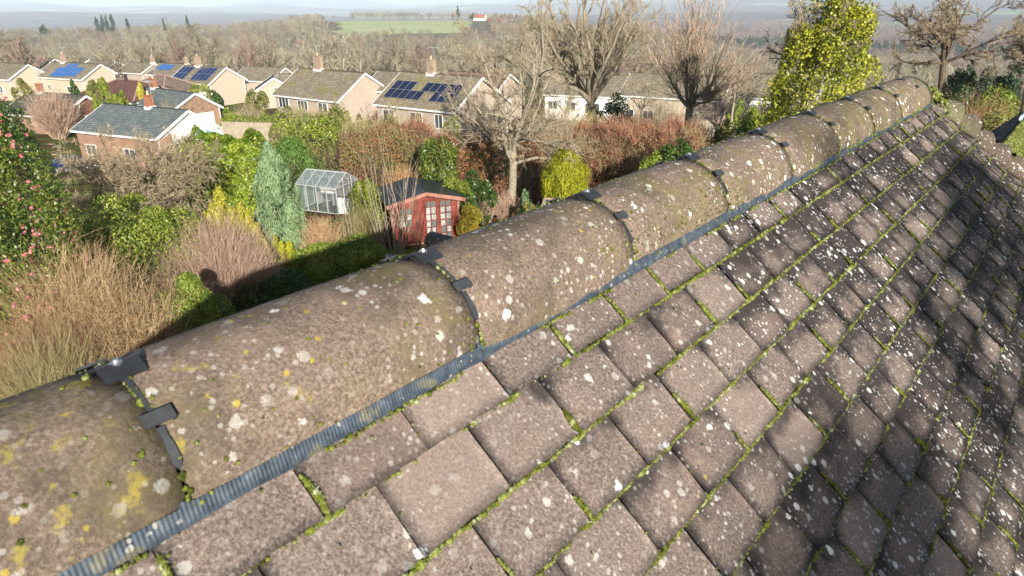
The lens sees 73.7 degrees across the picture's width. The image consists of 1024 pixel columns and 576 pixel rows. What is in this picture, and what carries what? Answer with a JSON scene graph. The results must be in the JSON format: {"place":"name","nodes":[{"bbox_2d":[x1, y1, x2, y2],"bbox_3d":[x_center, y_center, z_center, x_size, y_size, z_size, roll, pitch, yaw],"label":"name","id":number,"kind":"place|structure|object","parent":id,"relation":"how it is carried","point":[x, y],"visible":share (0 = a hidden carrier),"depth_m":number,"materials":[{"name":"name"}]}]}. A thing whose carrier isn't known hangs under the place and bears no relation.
{"place":"outdoors","nodes":[
{"label":"outdoors","id":0,"kind":"place"},
{"bbox_2d":[0,94,69,252],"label":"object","id":1,"kind":"object","parent":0,"point":[17,131],"visible":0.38,"depth_m":24.25,"materials":[{"name":"green plant"}]},
{"bbox_2d":[145,56,189,76],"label":"house","id":2,"kind":"structure","parent":0,"point":[170,69],"depth_m":137.37,"materials":[{"name":"brown concrete"}]},
{"bbox_2d":[172,54,247,105],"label":"house","id":3,"kind":"structure","parent":0,"point":[227,85],"depth_m":116.62,"materials":[{"name":"brown concrete"}]},
{"bbox_2d":[21,0,487,6],"label":"sky","id":4,"kind":"structure","parent":0,"point":[189,3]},
{"bbox_2d":[237,66,292,98],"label":"house","id":5,"kind":"structure","parent":0,"point":[255,76],"depth_m":122.10,"materials":[{"name":"brown concrete"}]},
{"bbox_2d":[292,184,313,259],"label":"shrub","id":6,"kind":"object","parent":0,"point":[296,188],"visible":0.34,"depth_m":26.68,"materials":[{"name":"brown plant"}]},
{"bbox_2d":[271,45,383,122],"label":"house","id":7,"kind":"structure","parent":0,"point":[353,92],"depth_m":97.06,"materials":[{"name":"concrete"}]},
{"bbox_2d":[372,47,511,148],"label":"house","id":8,"kind":"structure","parent":0,"point":[413,89],"depth_m":78.08,"materials":[{"name":"brick"}]},
{"bbox_2d":[0,0,1023,366],"bbox_3d":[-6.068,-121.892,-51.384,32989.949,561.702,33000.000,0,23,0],"label":"ground","id":9,"kind":"structure","parent":0,"point":[16,14],"depth_m":4036.41,"materials":[{"name":"plant"}]},
{"bbox_2d":[0,62,43,100],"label":"house","id":10,"kind":"structure","parent":9,"relation":"on","point":[10,73],"depth_m":129.36,"materials":[{"name":"brown concrete"}]},
{"bbox_2d":[10,78,34,106],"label":"garden shrub","id":11,"kind":"object","parent":9,"relation":"on","point":[19,83],"visible":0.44,"depth_m":93.51,"materials":[{"name":"green plant"}]},
{"bbox_2d":[0,96,90,381],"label":"camellia","id":12,"kind":"object","parent":9,"relation":"on","point":[53,227],"visible":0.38,"depth_m":15.81,"materials":[{"name":"green plant"}]},
{"bbox_2d":[16,80,83,139],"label":"garden shrub","id":13,"kind":"object","parent":9,"relation":"on","point":[54,119],"visible":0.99,"depth_m":85.15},
{"bbox_2d":[4,73,98,134],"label":"house","id":14,"kind":"structure","parent":9,"relation":"on","point":[86,107],"depth_m":91.35,"materials":[{"name":"brick"}]},
{"bbox_2d":[0,289,107,398],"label":"cornus shrub","id":15,"kind":"object","parent":9,"relation":"on","point":[8,365],"visible":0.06,"depth_m":14.43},
{"bbox_2d":[0,301,128,399],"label":"cornus shrub","id":16,"kind":"object","parent":9,"relation":"on","point":[38,380],"visible":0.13,"depth_m":13.94,"materials":[{"name":"brown plant"}]},
{"bbox_2d":[0,272,143,386],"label":"cornus shrub","id":17,"kind":"object","parent":9,"relation":"on","point":[82,344],"visible":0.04,"depth_m":15.07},
{"bbox_2d":[52,155,95,174],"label":"parked car","id":18,"kind":"object","parent":9,"relation":"on","point":[56,163],"visible":0.2,"depth_m":67.16,"materials":[{"name":"blue paint"}]},
{"bbox_2d":[37,49,117,93],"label":"house","id":19,"kind":"structure","parent":9,"relation":"on","point":[63,71],"depth_m":129.50,"materials":[{"name":"brown concrete"}]},
{"bbox_2d":[60,214,115,301],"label":"evergreen shrub","id":20,"kind":"object","parent":9,"relation":"on","point":[91,242],"visible":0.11,"depth_m":18.77,"materials":[{"name":"green plant"}]},
{"bbox_2d":[0,204,177,376],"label":"dogwood shrub","id":21,"kind":"object","parent":9,"relation":"on","point":[43,292],"visible":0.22,"depth_m":15.95,"materials":[{"name":"plant"}]},
{"bbox_2d":[83,79,105,101],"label":"garden shrub","id":22,"kind":"object","parent":9,"relation":"on","point":[91,86],"visible":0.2,"depth_m":92.55,"materials":[{"name":"green plant"}]},
{"bbox_2d":[96,77,112,105],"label":"garden shrub","id":23,"kind":"object","parent":9,"relation":"on","point":[103,86],"visible":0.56,"depth_m":90.14,"materials":[{"name":"green plant"}]},
{"bbox_2d":[112,89,129,104],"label":"garden shrub","id":24,"kind":"object","parent":9,"relation":"on","point":[120,98],"visible":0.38,"depth_m":87.79,"materials":[{"name":"green plant"}]},
{"bbox_2d":[80,74,167,104],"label":"house","id":25,"kind":"structure","parent":9,"relation":"on","point":[127,86],"depth_m":99.12,"materials":[{"name":"white paint"}]},
{"bbox_2d":[47,240,212,365],"bbox_3d":[-8.899,1.154,16.088,3.781,4.529,3.576,14,27,31],"label":"hydrangea shrub","id":26,"kind":"object","parent":9,"relation":"on","point":[149,329],"visible":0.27,"depth_m":15.65,"materials":[{"name":"brown plant"}]},
{"bbox_2d":[116,55,156,79],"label":"house","id":27,"kind":"structure","parent":9,"relation":"on","point":[135,70],"depth_m":141.83,"materials":[{"name":"brown concrete"}]},
{"bbox_2d":[48,123,226,280],"bbox_3d":[-13.022,-2.982,24.258,6.882,6.308,5.265,8,24,20],"label":"apple tree","id":28,"kind":"object","parent":9,"relation":"on","point":[123,181],"visible":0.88,"depth_m":23.27,"materials":[{"name":"brown plant"}]},
{"bbox_2d":[70,192,213,319],"bbox_3d":[-11.342,-0.946,21.140,4.267,4.561,3.910,10,25,23],"label":"evergreen shrub","id":29,"kind":"object","parent":9,"relation":"on","point":[160,222],"visible":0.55,"depth_m":20.25,"materials":[{"name":"green plant"}]},
{"bbox_2d":[70,80,222,171],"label":"house","id":30,"kind":"structure","parent":9,"relation":"on","point":[150,117],"depth_m":68.93,"materials":[{"name":"grey stone"}]},
{"bbox_2d":[142,74,205,97],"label":"house","id":31,"kind":"structure","parent":9,"relation":"on","point":[168,81],"depth_m":109.31,"materials":[{"name":"white paint"}]},
{"bbox_2d":[135,68,223,124],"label":"house","id":32,"kind":"structure","parent":9,"relation":"on","point":[206,108],"depth_m":93.78,"materials":[{"name":"grey stone"}]},
{"bbox_2d":[147,271,235,339],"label":"box bush","id":33,"kind":"object","parent":9,"relation":"on","point":[208,300],"visible":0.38,"depth_m":16.65,"materials":[{"name":"green plant"}]},
{"bbox_2d":[189,83,211,98],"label":"garden shrub","id":34,"kind":"object","parent":9,"relation":"on","point":[200,89],"visible":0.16,"depth_m":98.20,"materials":[{"name":"green plant"}]},
{"bbox_2d":[118,190,299,328],"bbox_3d":[-9.016,-0.819,20.959,4.808,4.386,4.816,0,23,0],"label":"spiraea shrub","id":35,"kind":"object","parent":9,"relation":"on","point":[227,268],"visible":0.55,"depth_m":20.41,"materials":[{"name":"plant"}]},
{"bbox_2d":[209,89,225,120],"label":"garden shrub","id":36,"kind":"object","parent":9,"relation":"on","point":[215,97],"visible":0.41,"depth_m":96.07,"materials":[{"name":"green plant"}]},
{"bbox_2d":[209,183,240,240],"bbox_3d":[-9.865,-1.819,24.080,1.382,3.841,1.116,0,23,0],"label":"golden conifer","id":37,"kind":"object","parent":9,"relation":"on","point":[221,200],"visible":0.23,"depth_m":23.45,"materials":[{"name":"yellow plant"}]},
{"bbox_2d":[174,124,301,232],"bbox_3d":[-12.866,-4.831,31.358,6.212,5.190,3.996,0,23,0],"label":"laurel hedge","id":38,"kind":"object","parent":9,"relation":"on","point":[238,161],"visible":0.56,"depth_m":30.35,"materials":[{"name":"green plant"}]},
{"bbox_2d":[226,201,256,246],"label":"golden conifer","id":39,"kind":"object","parent":9,"relation":"on","point":[239,210],"visible":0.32,"depth_m":23.45,"materials":[{"name":"yellow plant"}]},
{"bbox_2d":[213,115,273,157],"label":"clipped hedge","id":40,"kind":"object","parent":9,"relation":"on","point":[238,117],"visible":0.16,"depth_m":63.80,"materials":[{"name":"green plant"}]},
{"bbox_2d":[228,99,271,122],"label":"garden shrub","id":41,"kind":"object","parent":9,"relation":"on","point":[252,112],"visible":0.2,"depth_m":80.29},
{"bbox_2d":[221,121,279,180],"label":"fence","id":42,"kind":"object","parent":9,"relation":"on","point":[236,129],"visible":0.3,"depth_m":59.67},
{"bbox_2d":[242,209,260,258],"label":"golden conifer","id":43,"kind":"object","parent":9,"relation":"on","point":[246,214],"visible":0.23,"depth_m":23.36,"materials":[{"name":"yellow plant"}]},
{"bbox_2d":[243,88,271,122],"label":"garden shrub","id":44,"kind":"object","parent":9,"relation":"on","point":[262,100],"visible":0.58,"depth_m":85.58,"materials":[{"name":"green plant"}]},
{"bbox_2d":[220,266,312,317],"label":"rhododendron","id":45,"kind":"object","parent":9,"relation":"on","point":[287,282],"visible":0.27,"depth_m":19.80,"materials":[{"name":"green plant"}]},
{"bbox_2d":[254,75,282,108],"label":"house","id":46,"kind":"structure","parent":9,"relation":"on","point":[270,85],"depth_m":111.10,"materials":[{"name":"concrete"}]},
{"bbox_2d":[252,140,301,259],"bbox_3d":[-8.887,-3.153,25.848,1.908,4.932,2.166,0,23,0],"label":"grey conifer","id":47,"kind":"object","parent":9,"relation":"on","point":[272,193],"visible":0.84,"depth_m":25.26,"materials":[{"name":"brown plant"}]},
{"bbox_2d":[271,234,299,288],"bbox_3d":[-7.949,-0.901,24.062,0.952,2.121,0.836,-7,24,-15],"label":"golden conifer","id":48,"kind":"object","parent":9,"relation":"on","point":[289,246],"visible":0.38,"depth_m":23.76,"materials":[{"name":"yellow plant"}]},
{"bbox_2d":[275,134,329,210],"bbox_3d":[-11.569,-6.176,36.573,3.358,4.246,3.097,0,23,0],"label":"green conifer","id":49,"kind":"object","parent":9,"relation":"on","point":[282,146],"visible":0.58,"depth_m":35.95,"materials":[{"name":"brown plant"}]},
{"bbox_2d":[295,168,360,214],"bbox_3d":[-8.821,-4.878,33.799,3.077,1.880,1.934,8,24,20],"label":"greenhouse","id":50,"kind":"object","parent":9,"relation":"on","point":[335,200],"visible":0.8,"depth_m":33.60,"materials":[{"name":"white metal"}]},
{"bbox_2d":[278,233,386,286],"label":"hedge","id":51,"kind":"object","parent":9,"relation":"on","point":[368,257],"visible":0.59,"depth_m":22.89,"materials":[{"name":"green plant"}]},
{"bbox_2d":[261,101,405,208],"bbox_3d":[-10.221,-7.211,38.609,8.712,6.578,5.120,0,23,0],"label":"mixed hedge","id":52,"kind":"object","parent":9,"relation":"on","point":[279,126],"visible":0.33,"depth_m":37.13,"materials":[{"name":"green plant"}]},
{"bbox_2d":[297,249,416,284],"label":"lawn","id":53,"kind":"structure","parent":9,"relation":"on","point":[405,252],"depth_m":27.03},
{"bbox_2d":[287,208,350,268],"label":"hydrangea shrub","id":54,"kind":"object","parent":53,"relation":"on","point":[322,232],"visible":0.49,"depth_m":25.82,"materials":[{"name":"plant"}]},
{"bbox_2d":[336,157,357,267],"bbox_3d":[-6.185,-2.797,25.680,0.880,4.312,1.456,-6,24,-13],"label":"hazel sapling","id":55,"kind":"object","parent":53,"relation":"on","point":[342,208],"visible":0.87,"depth_m":25.63,"materials":[{"name":"brown plant"}]},
{"bbox_2d":[328,200,397,254],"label":"shrub","id":56,"kind":"object","parent":53,"relation":"on","point":[363,224],"visible":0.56,"depth_m":27.07,"materials":[{"name":"brown plant"}]},
{"bbox_2d":[347,124,424,258],"bbox_3d":[-4.345,-2.906,23.866,2.228,5.902,2.000,-16,27,-32],"label":"hazel sapling","id":57,"kind":"object","parent":53,"relation":"on","point":[399,250],"visible":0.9,"depth_m":24.08,"materials":[{"name":"brown plant"}]},
{"bbox_2d":[376,153,443,253],"bbox_3d":[-3.651,-2.760,25.244,2.541,4.551,1.015,0,23,0],"label":"hazel sapling","id":58,"kind":"object","parent":53,"relation":"on","point":[417,226],"visible":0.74,"depth_m":25.20,"materials":[{"name":"brown plant"}]},
{"bbox_2d":[349,177,385,226],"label":"yellow green bush","id":59,"kind":"object","parent":9,"relation":"on","point":[364,193],"visible":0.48,"depth_m":28.48,"materials":[{"name":"green plant"}]},
{"bbox_2d":[357,98,400,127],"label":"bare tree","id":60,"kind":"object","parent":9,"relation":"on","point":[373,111],"visible":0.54,"depth_m":53.01,"materials":[{"name":"brown plant"}]},
{"bbox_2d":[307,110,460,207],"bbox_3d":[-6.461,-6.389,35.815,7.497,5.843,5.216,-15,27,-32],"label":"beech hedge","id":61,"kind":"object","parent":9,"relation":"on","point":[397,133],"visible":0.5,"depth_m":34.62,"materials":[{"name":"brown plant"}]},
{"bbox_2d":[379,163,422,185],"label":"fern clump","id":62,"kind":"object","parent":9,"relation":"on","point":[396,177],"visible":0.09,"depth_m":31.49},
{"bbox_2d":[356,100,453,185],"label":"twig tangle","id":63,"kind":"object","parent":9,"relation":"on","point":[402,128],"visible":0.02,"depth_m":42.91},
{"bbox_2d":[372,70,442,95],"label":"house","id":64,"kind":"structure","parent":9,"relation":"on","point":[385,78],"depth_m":99.81,"materials":[{"name":"brown concrete"}]},
{"bbox_2d":[377,177,465,247],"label":"summerhouse","id":65,"kind":"structure","parent":9,"relation":"on","point":[448,212],"depth_m":28.73,"materials":[{"name":"wood"}]},
{"bbox_2d":[397,207,413,228],"bbox_3d":[-4.402,-2.898,28.289,0.620,0.880,0.050,-9,24,-19],"label":"window","id":66,"kind":"structure","parent":65,"relation":"in","point":[407,208],"depth_m":28.30,"materials":[{"name":"grey"}]},
{"bbox_2d":[424,200,437,234],"bbox_3d":[-3.393,-2.837,28.741,0.520,1.760,0.050,-9,24,-19],"label":"door","id":67,"kind":"structure","parent":65,"relation":"in","point":[429,214],"depth_m":28.65,"materials":[{"name":"grey"}]},
{"bbox_2d":[439,199,452,236],"bbox_3d":[-2.799,-2.921,28.956,0.560,1.740,0.050,-9,24,-19],"label":"door","id":68,"kind":"structure","parent":65,"relation":"in","point":[445,213],"depth_m":28.93,"materials":[{"name":"grey"}]},
{"bbox_2d":[415,136,459,182],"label":"laurel bush","id":69,"kind":"object","parent":9,"relation":"on","point":[445,153],"visible":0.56,"depth_m":31.55,"materials":[{"name":"green plant"}]},
{"bbox_2d":[443,174,471,210],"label":"yellow green bush","id":70,"kind":"object","parent":9,"relation":"on","point":[450,182],"visible":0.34,"depth_m":30.06,"materials":[{"name":"green plant"}]},
{"bbox_2d":[454,202,482,234],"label":"berry bush","id":71,"kind":"object","parent":9,"relation":"on","point":[473,214],"visible":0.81,"depth_m":28.24,"materials":[{"name":"yellow plant"}]},
{"bbox_2d":[461,169,497,223],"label":"laurel bush","id":72,"kind":"object","parent":9,"relation":"on","point":[484,189],"visible":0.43,"depth_m":31.01,"materials":[{"name":"green plant"}]},
{"bbox_2d":[417,120,550,201],"bbox_3d":[-1.250,-6.433,37.193,8.181,5.320,3.668,0,23,0],"label":"beech hedge","id":73,"kind":"object","parent":9,"relation":"on","point":[462,165],"visible":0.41,"depth_m":36.77,"materials":[{"name":"brown plant"}]},
{"bbox_2d":[446,70,524,119],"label":"house","id":74,"kind":"structure","parent":9,"relation":"on","point":[494,81],"depth_m":95.99,"materials":[{"name":"paint"}]},
{"bbox_2d":[492,187,520,219],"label":"shrub","id":75,"kind":"object","parent":9,"relation":"on","point":[506,207],"visible":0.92,"depth_m":31.82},
{"bbox_2d":[0,76,1023,575],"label":"tiled house","id":76,"kind":"structure","parent":9,"relation":"on","point":[788,346],"depth_m":1.15,"materials":[{"name":"tile"}]},
{"bbox_2d":[0,11,1023,95],"bbox_3d":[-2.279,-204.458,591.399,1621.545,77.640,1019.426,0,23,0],"label":"bare woodland","id":77,"kind":"object","parent":9,"relation":"on","point":[372,62],"visible":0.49,"depth_m":460.28,"materials":[{"name":"plant"}]},
{"bbox_2d":[426,0,598,211],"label":"bare tree","id":78,"kind":"object","parent":9,"relation":"on","point":[516,134],"visible":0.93,"depth_m":31.52,"materials":[{"name":"brown plant"}]},
{"bbox_2d":[508,72,550,177],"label":"bare tree","id":79,"kind":"object","parent":9,"relation":"on","point":[538,97],"visible":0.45,"depth_m":56.43,"materials":[{"name":"brown plant"}]},
{"bbox_2d":[495,81,608,184],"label":"twig tangle","id":80,"kind":"object","parent":9,"relation":"on","point":[557,135],"visible":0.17,"depth_m":44.92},
{"bbox_2d":[542,78,586,118],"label":"bare tree","id":81,"kind":"object","parent":9,"relation":"on","point":[569,97],"visible":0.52,"depth_m":60.26,"materials":[{"name":"plant"}]},
{"bbox_2d":[540,146,591,202],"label":"golden shrub","id":82,"kind":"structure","parent":9,"relation":"on","point":[558,174],"depth_m":31.84,"materials":[{"name":"yellow plant"}]},
{"bbox_2d":[490,0,664,186],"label":"bare tree","id":83,"kind":"object","parent":9,"relation":"on","point":[595,82],"visible":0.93,"depth_m":45.94,"materials":[{"name":"brown plant"}]},
{"bbox_2d":[542,73,629,121],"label":"house","id":84,"kind":"structure","parent":9,"relation":"on","point":[610,88],"depth_m":98.14,"materials":[{"name":"white concrete"}]},
{"bbox_2d":[586,92,633,179],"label":"evergreen bush","id":85,"kind":"object","parent":9,"relation":"on","point":[614,104],"visible":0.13,"depth_m":47.80,"materials":[{"name":"green plant"}]},
{"bbox_2d":[599,107,662,173],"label":"twig tangle","id":86,"kind":"object","parent":9,"relation":"on","point":[635,145],"visible":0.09,"depth_m":40.76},
{"bbox_2d":[559,104,718,188],"bbox_3d":[6.011,-5.854,33.586,9.364,5.845,4.650,15,27,33],"label":"beech hedge","id":87,"kind":"object","parent":9,"relation":"on","point":[604,133],"visible":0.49,"depth_m":33.12,"materials":[{"name":"brown plant"}]},
{"bbox_2d":[618,60,668,118],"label":"bare tree","id":88,"kind":"object","parent":9,"relation":"on","point":[634,81],"visible":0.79,"depth_m":55.33,"materials":[{"name":"brown plant"}]},
{"bbox_2d":[639,150,662,169],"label":"undergrowth","id":89,"kind":"object","parent":9,"relation":"on","point":[651,160],"visible":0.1,"depth_m":29.00,"materials":[{"name":"green plant"}]},
{"bbox_2d":[593,84,714,162],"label":"twig tangle","id":90,"kind":"object","parent":9,"relation":"on","point":[657,114],"visible":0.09,"depth_m":45.83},
{"bbox_2d":[657,137,692,161],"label":"undergrowth","id":91,"kind":"object","parent":9,"relation":"on","point":[674,152],"visible":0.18,"depth_m":29.03,"materials":[{"name":"green plant"}]},
{"bbox_2d":[619,72,732,136],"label":"house","id":92,"kind":"structure","parent":9,"relation":"on","point":[636,76],"depth_m":93.05,"materials":[{"name":"white concrete"}]},
{"bbox_2d":[615,0,779,125],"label":"pollarded tree","id":93,"kind":"object","parent":9,"relation":"on","point":[687,76],"visible":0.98,"depth_m":36.81,"materials":[{"name":"brown plant"}]},
{"bbox_2d":[700,119,734,147],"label":"undergrowth","id":94,"kind":"object","parent":9,"relation":"on","point":[724,133],"visible":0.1,"depth_m":31.69,"materials":[{"name":"green plant"}]},
{"bbox_2d":[698,63,765,131],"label":"bare tree","id":95,"kind":"object","parent":9,"relation":"on","point":[736,100],"visible":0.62,"depth_m":48.42,"materials":[{"name":"brown plant"}]},
{"bbox_2d":[725,98,744,134],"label":"garden shrub","id":96,"kind":"object","parent":9,"relation":"on","point":[738,108],"visible":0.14,"depth_m":56.03,"materials":[{"name":"green plant"}]},
{"bbox_2d":[730,105,763,135],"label":"undergrowth","id":97,"kind":"object","parent":9,"relation":"on","point":[746,127],"visible":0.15,"depth_m":35.06,"materials":[{"name":"green plant"}]},
{"bbox_2d":[729,72,826,128],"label":"house","id":98,"kind":"structure","parent":9,"relation":"on","point":[762,82],"depth_m":92.91,"materials":[{"name":"brown concrete"}]},
{"bbox_2d":[612,18,1020,57],"bbox_3d":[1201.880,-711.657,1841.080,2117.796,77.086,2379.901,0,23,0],"label":"reddish woodland","id":99,"kind":"object","parent":9,"relation":"on","point":[886,32],"visible":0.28,"depth_m":1817.50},
{"bbox_2d":[751,0,882,129],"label":"ivy tree","id":100,"kind":"object","parent":9,"relation":"on","point":[816,46],"visible":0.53,"depth_m":26.08,"materials":[{"name":"green plant"}]},
{"bbox_2d":[670,56,1023,130],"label":"bare woodland","id":101,"kind":"object","parent":9,"relation":"on","point":[742,117],"visible":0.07,"depth_m":90.62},
{"bbox_2d":[677,29,1018,57],"bbox_3d":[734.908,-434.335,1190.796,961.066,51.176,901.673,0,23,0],"label":"pine plantation","id":102,"kind":"object","parent":9,"relation":"on","point":[874,46],"visible":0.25,"depth_m":1089.73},
{"bbox_2d":[869,0,1023,95],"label":"oak tree","id":103,"kind":"object","parent":9,"relation":"on","point":[943,26],"visible":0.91,"depth_m":58.26,"materials":[{"name":"brown plant"}]},
{"bbox_2d":[940,67,977,112],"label":"undergrowth","id":104,"kind":"object","parent":9,"relation":"on","point":[954,83],"visible":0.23,"depth_m":53.51,"materials":[{"name":"green plant"}]},
{"bbox_2d":[932,78,1023,126],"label":"bramble thicket","id":105,"kind":"object","parent":9,"relation":"on","point":[983,114],"visible":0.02,"depth_m":30.75,"materials":[{"name":"brown plant"}]},
{"bbox_2d":[960,83,1019,126],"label":"round bush","id":106,"kind":"object","parent":9,"relation":"on","point":[1012,95],"visible":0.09,"depth_m":36.41,"materials":[{"name":"green plant"}]},
{"bbox_2d":[981,109,1009,130],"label":"undergrowth","id":107,"kind":"object","parent":9,"relation":"on","point":[997,117],"visible":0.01,"depth_m":23.78,"materials":[{"name":"green plant"}]},
{"bbox_2d":[991,111,1023,157],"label":"outbuilding","id":108,"kind":"structure","parent":9,"relation":"on","point":[1010,132],"depth_m":12.19,"materials":[{"name":"tile"}]},
{"bbox_2d":[1000,12,1023,113],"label":"bare tree","id":109,"kind":"object","parent":9,"relation":"on","point":[1018,29],"visible":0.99,"depth_m":47.55,"materials":[{"name":"brown plant"}]},
{"bbox_2d":[971,61,1023,113],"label":"bush","id":110,"kind":"object","parent":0,"point":[1011,82],"visible":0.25,"depth_m":59.32,"materials":[{"name":"green plant"}]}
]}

